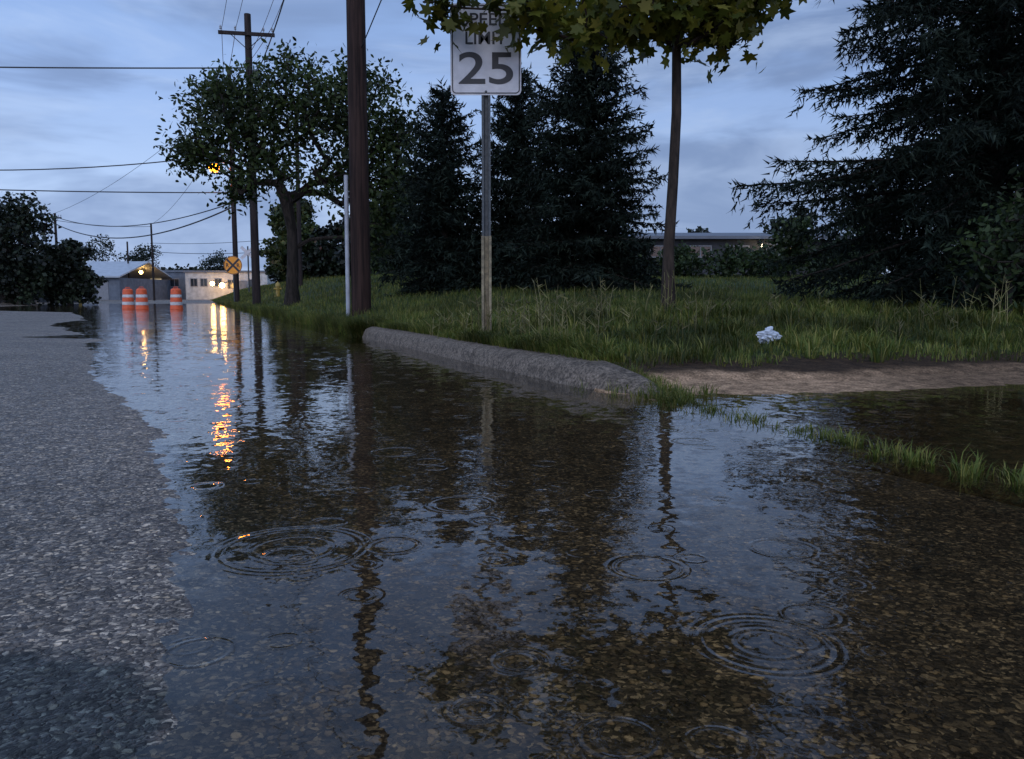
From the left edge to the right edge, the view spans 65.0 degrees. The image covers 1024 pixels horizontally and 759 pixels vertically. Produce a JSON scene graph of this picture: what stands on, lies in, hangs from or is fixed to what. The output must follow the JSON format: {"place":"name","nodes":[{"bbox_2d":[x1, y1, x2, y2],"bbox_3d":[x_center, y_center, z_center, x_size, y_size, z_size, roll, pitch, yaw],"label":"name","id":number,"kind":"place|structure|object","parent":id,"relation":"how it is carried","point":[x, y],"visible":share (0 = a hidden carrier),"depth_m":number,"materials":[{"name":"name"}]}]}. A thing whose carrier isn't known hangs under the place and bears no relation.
{"place":"outdoors","nodes":[
{"label":"outdoors","id":0,"kind":"place"},
{"bbox_2d":[0,0,1020,273],"label":"sky","id":1,"kind":"structure","parent":0,"point":[50,117],"materials":[{"name":"blue"}]},
{"bbox_2d":[0,300,1023,758],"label":"road","id":2,"kind":"structure","parent":0,"point":[600,588],"depth_m":1.43,"materials":[{"name":"grey asphalt"}]},
{"bbox_2d":[122,287,134,308],"bbox_3d":[-15.350,-3.227,32.139,0.607,0.932,0.607,-3,7,-28],"label":"traffic barrel","id":3,"kind":"object","parent":2,"relation":"on","point":[127,299],"visible":0.88,"depth_m":31.97,"materials":[{"name":"orange plastic"}]},
{"bbox_2d":[135,288,148,309],"bbox_3d":[-14.300,-3.114,31.044,0.607,0.932,0.607,-1,6,-11],"label":"traffic barrel","id":4,"kind":"object","parent":2,"relation":"on","point":[141,299],"visible":0.92,"depth_m":30.87,"materials":[{"name":"orange plastic"}]},
{"bbox_2d":[170,287,182,309],"bbox_3d":[-12.970,-3.114,31.044,0.607,0.932,0.607,0,6,0],"label":"traffic barrel","id":5,"kind":"object","parent":2,"relation":"on","point":[176,303],"visible":0.93,"depth_m":30.87,"materials":[{"name":"orange plastic"}]},
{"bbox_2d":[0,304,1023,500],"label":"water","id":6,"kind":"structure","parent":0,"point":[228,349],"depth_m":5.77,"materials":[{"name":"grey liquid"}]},
{"bbox_2d":[193,276,1023,614],"bbox_3d":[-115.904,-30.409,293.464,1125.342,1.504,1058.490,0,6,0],"label":"ground","id":7,"kind":"structure","parent":0,"point":[823,374],"depth_m":4.00,"materials":[{"name":"soil"}]},
{"bbox_2d":[0,293,25,302],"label":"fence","id":8,"kind":"object","parent":7,"relation":"on","point":[1,299],"visible":0.04,"depth_m":50.73,"materials":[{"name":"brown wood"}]},
{"bbox_2d":[0,201,55,303],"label":"distant tree","id":9,"kind":"object","parent":7,"relation":"on","point":[1,292],"visible":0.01,"depth_m":49.59,"materials":[{"name":"green plant"}]},
{"bbox_2d":[0,191,72,304],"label":"distant tree","id":10,"kind":"object","parent":7,"relation":"on","point":[30,270],"visible":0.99,"depth_m":45.07,"materials":[{"name":"green plant"}]},
{"bbox_2d":[46,213,61,244],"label":"utility pole","id":11,"kind":"object","parent":7,"relation":"on","point":[55,229],"visible":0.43,"depth_m":68.94,"materials":[{"name":"brown wood"}]},
{"bbox_2d":[34,295,76,302],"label":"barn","id":12,"kind":"structure","parent":7,"relation":"on","point":[42,301],"depth_m":57.36,"materials":[{"name":"grey"}]},
{"bbox_2d":[37,238,108,304],"bbox_3d":[-25.650,-6.138,46.518,3.842,4.130,3.239,5,7,38],"label":"distant tree","id":13,"kind":"object","parent":7,"relation":"on","point":[78,285],"visible":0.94,"depth_m":46.16,"materials":[{"name":"green plant"}]},
{"bbox_2d":[82,234,124,277],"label":"distant tree","id":14,"kind":"object","parent":7,"relation":"on","point":[105,245],"visible":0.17,"depth_m":96.96,"materials":[{"name":"green plant"}]},
{"bbox_2d":[81,261,172,299],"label":"shed","id":15,"kind":"structure","parent":7,"relation":"on","point":[113,288],"depth_m":83.71,"materials":[{"name":"metal"}]},
{"bbox_2d":[97,282,108,299],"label":"door","id":16,"kind":"structure","parent":15,"relation":"in","point":[103,290],"depth_m":79.48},
{"bbox_2d":[126,242,129,277],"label":"utility pole","id":17,"kind":"object","parent":7,"relation":"on","point":[128,258],"visible":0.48,"depth_m":84.09,"materials":[{"name":"brown wood"}]},
{"bbox_2d":[119,243,172,269],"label":"distant tree","id":18,"kind":"object","parent":7,"relation":"on","point":[141,254],"visible":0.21,"depth_m":97.67,"materials":[{"name":"green plant"}]},
{"bbox_2d":[107,270,185,299],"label":"warehouse","id":19,"kind":"structure","parent":7,"relation":"on","point":[178,279],"depth_m":91.31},
{"bbox_2d":[169,279,179,286],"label":"window","id":20,"kind":"structure","parent":19,"relation":"in","point":[174,282],"depth_m":91.34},
{"bbox_2d":[150,224,155,300],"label":"utility pole","id":21,"kind":"object","parent":7,"relation":"on","point":[153,279],"visible":0.91,"depth_m":74.25,"materials":[{"name":"brown wood"}]},
{"bbox_2d":[159,252,250,253],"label":"overhead wire","id":22,"kind":"object","parent":21,"relation":"attached to","point":[200,253],"visible":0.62,"depth_m":69.71,"materials":[{"name":"metal"}]},
{"bbox_2d":[159,240,261,243],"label":"overhead wire","id":23,"kind":"object","parent":21,"relation":"attached to","point":[198,243],"visible":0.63,"depth_m":70.28,"materials":[{"name":"metal"}]},
{"bbox_2d":[198,250,229,269],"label":"distant tree","id":24,"kind":"object","parent":7,"relation":"on","point":[214,261],"visible":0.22,"depth_m":102.25,"materials":[{"name":"green plant"}]},
{"bbox_2d":[210,70,239,301],"bbox_3d":[-14.840,-9.704,41.140,1.360,12.152,0.585,0,6,0],"label":"utility pole","id":25,"kind":"object","parent":7,"relation":"on","point":[235,246],"visible":0.27,"depth_m":41.37,"materials":[{"name":"brown wood"}]},
{"bbox_2d":[0,189,224,192],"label":"overhead wire","id":26,"kind":"object","parent":25,"relation":"attached to","point":[105,191],"visible":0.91,"depth_m":41.21,"materials":[{"name":"rubber"}]},
{"bbox_2d":[0,154,227,170],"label":"overhead wire","id":27,"kind":"object","parent":25,"relation":"attached to","point":[88,167],"visible":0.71,"depth_m":41.09,"materials":[{"name":"metal"}]},
{"bbox_2d":[53,124,192,213],"bbox_3d":[-27.049,-14.310,54.819,0.022,3.422,37.874,-5,8,-42],"label":"overhead wire","id":28,"kind":"object","parent":25,"relation":"attached to","point":[125,175],"visible":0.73,"depth_m":53.50,"materials":[{"name":"metal"}]},
{"bbox_2d":[57,205,225,226],"bbox_3d":[-26.749,-11.401,55.123,0.055,2.307,37.476,-5,8,-41],"label":"overhead wire","id":29,"kind":"object","parent":25,"relation":"attached to","point":[148,223],"visible":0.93,"depth_m":51.00,"materials":[{"name":"rubber"}]},
{"bbox_2d":[56,207,230,238],"bbox_3d":[-26.749,-10.772,55.188,0.074,2.388,37.481,-5,8,-41],"label":"overhead wire","id":30,"kind":"object","parent":25,"relation":"attached to","point":[150,234],"visible":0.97,"depth_m":50.50,"materials":[{"name":"rubber"}]},
{"bbox_2d":[183,270,276,299],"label":"warehouse","id":31,"kind":"structure","parent":7,"relation":"on","point":[206,284],"depth_m":89.34,"materials":[{"name":"metal"}]},
{"bbox_2d":[190,278,197,286],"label":"window","id":32,"kind":"structure","parent":31,"relation":"in","point":[193,281],"depth_m":89.33,"materials":[{"name":"black glass"}]},
{"bbox_2d":[200,278,207,286],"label":"window","id":33,"kind":"structure","parent":31,"relation":"in","point":[203,281],"depth_m":89.33,"materials":[{"name":"black glass"}]},
{"bbox_2d":[214,278,221,286],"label":"window","id":34,"kind":"structure","parent":31,"relation":"in","point":[217,281],"depth_m":89.33,"materials":[{"name":"black glass"}]},
{"bbox_2d":[227,280,232,288],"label":"window","id":35,"kind":"structure","parent":31,"relation":"in","point":[230,282],"depth_m":89.38,"materials":[{"name":"black glass"}]},
{"bbox_2d":[239,281,247,289],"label":"door","id":36,"kind":"structure","parent":31,"relation":"in","point":[242,284],"depth_m":89.33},
{"bbox_2d":[224,256,241,301],"bbox_3d":[-13.950,-4.880,40.300,0.920,2.596,0.093,0,6,0],"label":"railroad warning sign","id":37,"kind":"object","parent":7,"relation":"on","point":[233,265],"visible":0.99,"depth_m":40.18,"materials":[{"name":"metal"}]},
{"bbox_2d":[240,246,250,291],"bbox_3d":[-18.200,-7.500,55.503,1.039,3.433,0.140,0,6,0],"label":"crossbuck sign","id":38,"kind":"object","parent":7,"relation":"on","point":[247,253],"visible":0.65,"depth_m":55.34,"materials":[{"name":"metal"}]},
{"bbox_2d":[218,13,274,303],"bbox_3d":[-9.814,-8.042,30.279,2.002,11.026,0.423,-1,6,-7],"label":"utility pole","id":39,"kind":"object","parent":7,"relation":"on","point":[247,33],"visible":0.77,"depth_m":30.39,"materials":[{"name":"brown wood"}]},
{"bbox_2d":[0,67,244,68],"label":"overhead wire","id":40,"kind":"object","parent":39,"relation":"attached to","point":[124,67],"visible":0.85,"depth_m":29.87,"materials":[{"name":"metal"}]},
{"bbox_2d":[274,281,281,296],"bbox_3d":[-9.550,-3.685,32.795,0.277,0.632,0.277,6,8,45],"label":"fire hydrant","id":41,"kind":"object","parent":7,"relation":"on","point":[277,286],"visible":0.94,"depth_m":32.73,"materials":[{"name":"yellow metal"}]},
{"bbox_2d":[265,262,303,283],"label":"distant tree","id":42,"kind":"object","parent":7,"relation":"on","point":[275,278],"visible":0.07,"depth_m":65.04,"materials":[{"name":"green plant"}]},
{"bbox_2d":[259,196,319,281],"bbox_3d":[-13.211,-8.505,49.553,4.891,5.670,3.722,2,6,21],"label":"distant tree","id":43,"kind":"object","parent":7,"relation":"on","point":[277,219],"visible":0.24,"depth_m":48.92,"materials":[{"name":"green plant"}]},
{"bbox_2d":[266,204,313,276],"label":"distant tree","id":44,"kind":"object","parent":7,"relation":"on","point":[276,229],"visible":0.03,"depth_m":56.64,"materials":[{"name":"green plant"}]},
{"bbox_2d":[153,36,436,304],"bbox_3d":[-5.788,-5.781,22.634,7.953,7.361,4.412,0,6,0],"label":"broadleaf tree","id":45,"kind":"object","parent":7,"relation":"on","point":[229,102],"visible":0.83,"depth_m":22.18,"materials":[{"name":"green plant"}]},
{"bbox_2d":[271,221,320,279],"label":"distant tree","id":46,"kind":"object","parent":7,"relation":"on","point":[279,260],"visible":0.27,"depth_m":43.12,"materials":[{"name":"green plant"}]},
{"bbox_2d":[294,115,302,286],"bbox_3d":[-9.400,-7.752,35.391,0.200,7.855,0.200,0,6,0],"label":"utility pole","id":47,"kind":"object","parent":7,"relation":"on","point":[299,235],"visible":0.49,"depth_m":35.45,"materials":[{"name":"brown wood"}]},
{"bbox_2d":[302,214,371,278],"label":"distant tree","id":48,"kind":"object","parent":7,"relation":"on","point":[318,262],"visible":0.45,"depth_m":39.03,"materials":[{"name":"green plant"}]},
{"bbox_2d":[344,0,370,316],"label":"utility pole","id":49,"kind":"object","parent":7,"relation":"on","point":[358,175],"visible":0.84,"depth_m":13.00,"materials":[{"name":"brown wood"}]},
{"bbox_2d":[257,0,283,70],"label":"overhead wire","id":50,"kind":"object","parent":49,"relation":"attached to","point":[273,30],"visible":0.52,"depth_m":21.85,"materials":[{"name":"metal"}]},
{"bbox_2d":[361,0,381,47],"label":"overhead wire","id":51,"kind":"object","parent":49,"relation":"attached to","point":[371,23],"visible":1,"depth_m":12.03,"materials":[{"name":"metal"}]},
{"bbox_2d":[328,201,415,274],"bbox_3d":[-5.295,-6.045,35.485,5.080,4.243,4.696,-3,7,-30],"label":"distant tree","id":52,"kind":"object","parent":7,"relation":"on","point":[339,253],"visible":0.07,"depth_m":35.09,"materials":[{"name":"green plant"}]},
{"bbox_2d":[370,162,479,278],"bbox_3d":[-2.667,-4.942,25.579,4.149,3.888,3.115,-2,6,-21],"label":"distant tree","id":53,"kind":"object","parent":7,"relation":"on","point":[460,172],"visible":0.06,"depth_m":25.26,"materials":[{"name":"green plant"}]},
{"bbox_2d":[373,78,507,297],"bbox_3d":[-1.414,-3.933,17.766,3.046,5.280,2.957,2,6,20],"label":"spruce tree","id":54,"kind":"object","parent":7,"relation":"on","point":[441,252],"visible":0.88,"depth_m":17.32,"materials":[{"name":"green plant"}]},
{"bbox_2d":[450,3,520,331],"bbox_3d":[-0.225,-1.661,7.035,0.610,3.122,0.062,0,6,0],"label":"speed limit sign","id":55,"kind":"object","parent":7,"relation":"on","point":[484,66],"visible":0.73,"depth_m":6.93,"materials":[{"name":"metal"}]},
{"bbox_2d":[450,62,560,290],"bbox_3d":[-0.088,-4.223,18.153,3.399,5.640,3.733,0,6,0],"label":"spruce tree","id":56,"kind":"object","parent":7,"relation":"on","point":[515,126],"visible":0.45,"depth_m":17.53,"materials":[{"name":"green plant"}]},
{"bbox_2d":[362,327,662,398],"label":"kerb","id":57,"kind":"structure","parent":7,"relation":"on","point":[561,370],"depth_m":5.11,"materials":[{"name":"concrete"}]},
{"bbox_2d":[161,263,960,276],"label":"wood","id":58,"kind":"object","parent":7,"relation":"on","point":[184,267],"visible":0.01,"depth_m":120.28,"materials":[{"name":"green plant"}]},
{"bbox_2d":[491,0,693,293],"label":"spruce tree","id":59,"kind":"object","parent":7,"relation":"on","point":[587,178],"visible":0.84,"depth_m":15.59,"materials":[{"name":"green plant"}]},
{"bbox_2d":[401,0,806,310],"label":"maple tree","id":60,"kind":"object","parent":7,"relation":"on","point":[721,26],"visible":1,"depth_m":6.77,"materials":[{"name":"green plant"}]},
{"bbox_2d":[641,240,711,276],"bbox_3d":[5.837,-4.314,29.682,3.063,1.677,2.245,2,6,21],"label":"bush","id":61,"kind":"object","parent":7,"relation":"on","point":[681,251],"visible":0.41,"depth_m":29.40,"materials":[{"name":"green plant"}]},
{"bbox_2d":[686,226,710,232],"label":"distant tree","id":62,"kind":"object","parent":7,"relation":"on","point":[699,229],"visible":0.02,"depth_m":52.95,"materials":[{"name":"green plant"}]},
{"bbox_2d":[423,270,1023,344],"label":"weeds","id":63,"kind":"object","parent":7,"relation":"on","point":[524,318],"visible":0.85,"depth_m":6.81,"materials":[{"name":"green plant"}]},
{"bbox_2d":[675,240,772,277],"bbox_3d":[7.532,-4.128,28.620,2.974,1.602,3.145,6,8,43],"label":"bush","id":64,"kind":"object","parent":7,"relation":"on","point":[729,261],"visible":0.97,"depth_m":28.24,"materials":[{"name":"green plant"}]},
{"bbox_2d":[628,233,849,275],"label":"long building","id":65,"kind":"structure","parent":7,"relation":"on","point":[707,241],"depth_m":40.51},
{"bbox_2d":[650,245,662,257],"bbox_3d":[7.500,-6.449,40.522,1.120,0.620,0.055,0,6,0],"label":"window","id":66,"kind":"structure","parent":65,"relation":"in","point":[660,247],"depth_m":40.52,"materials":[{"name":"grey glass"}]},
{"bbox_2d":[689,245,711,257],"bbox_3d":[9.500,-6.449,40.522,1.120,0.620,0.055,0,6,0],"label":"window","id":67,"kind":"structure","parent":65,"relation":"in","point":[697,247],"depth_m":40.51,"materials":[{"name":"grey glass"}]},
{"bbox_2d":[729,245,749,254],"bbox_3d":[11.400,-6.449,40.522,1.120,0.620,0.055,0,6,0],"label":"window","id":68,"kind":"structure","parent":65,"relation":"in","point":[743,246],"depth_m":40.47,"materials":[{"name":"grey glass"}]},
{"bbox_2d":[756,326,781,343],"bbox_3d":[1.866,-0.323,5.849,0.199,0.133,0.117,0,6,0],"label":"plastic bag","id":69,"kind":"object","parent":7,"relation":"on","point":[768,333],"visible":0.94,"depth_m":5.82,"materials":[{"name":"white plastic"}]},
{"bbox_2d":[731,236,808,276],"bbox_3d":[9.382,-4.377,29.633,3.616,1.805,2.516,-1,6,-13],"label":"bush","id":70,"kind":"object","parent":7,"relation":"on","point":[769,272],"visible":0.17,"depth_m":29.52,"materials":[{"name":"green plant"}]},
{"bbox_2d":[758,215,820,278],"bbox_3d":[9.180,-4.362,26.727,1.952,2.276,1.628,4,7,31],"label":"bush","id":71,"kind":"object","parent":7,"relation":"on","point":[789,238],"visible":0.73,"depth_m":26.52,"materials":[{"name":"green plant"}]},
{"bbox_2d":[757,207,828,239],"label":"distant tree","id":72,"kind":"object","parent":7,"relation":"on","point":[775,224],"visible":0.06,"depth_m":42.91,"materials":[{"name":"green plant"}]},
{"bbox_2d":[805,225,883,275],"bbox_3d":[12.681,-4.935,30.634,3.105,2.561,2.658,0,6,0],"label":"bush","id":73,"kind":"object","parent":7,"relation":"on","point":[845,236],"visible":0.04,"depth_m":30.49,"materials":[{"name":"green plant"}]},
{"bbox_2d":[821,181,926,274],"bbox_3d":[18.058,-7.269,39.460,5.525,5.120,5.137,5,8,40],"label":"distant tree","id":74,"kind":"object","parent":7,"relation":"on","point":[829,235],"visible":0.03,"depth_m":39.09,"materials":[{"name":"green plant"}]},
{"bbox_2d":[728,0,1023,312],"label":"spruce tree","id":75,"kind":"object","parent":7,"relation":"on","point":[975,148],"visible":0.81,"depth_m":9.47,"materials":[{"name":"green plant"}]},
{"bbox_2d":[933,167,1023,316],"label":"bush","id":76,"kind":"object","parent":7,"relation":"on","point":[994,253],"visible":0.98,"depth_m":7.79,"materials":[{"name":"green plant"}]},
{"bbox_2d":[210,273,1023,495],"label":"grass","id":77,"kind":"structure","parent":0,"point":[610,349],"depth_m":6.66,"materials":[{"name":"green plant"}]}
]}

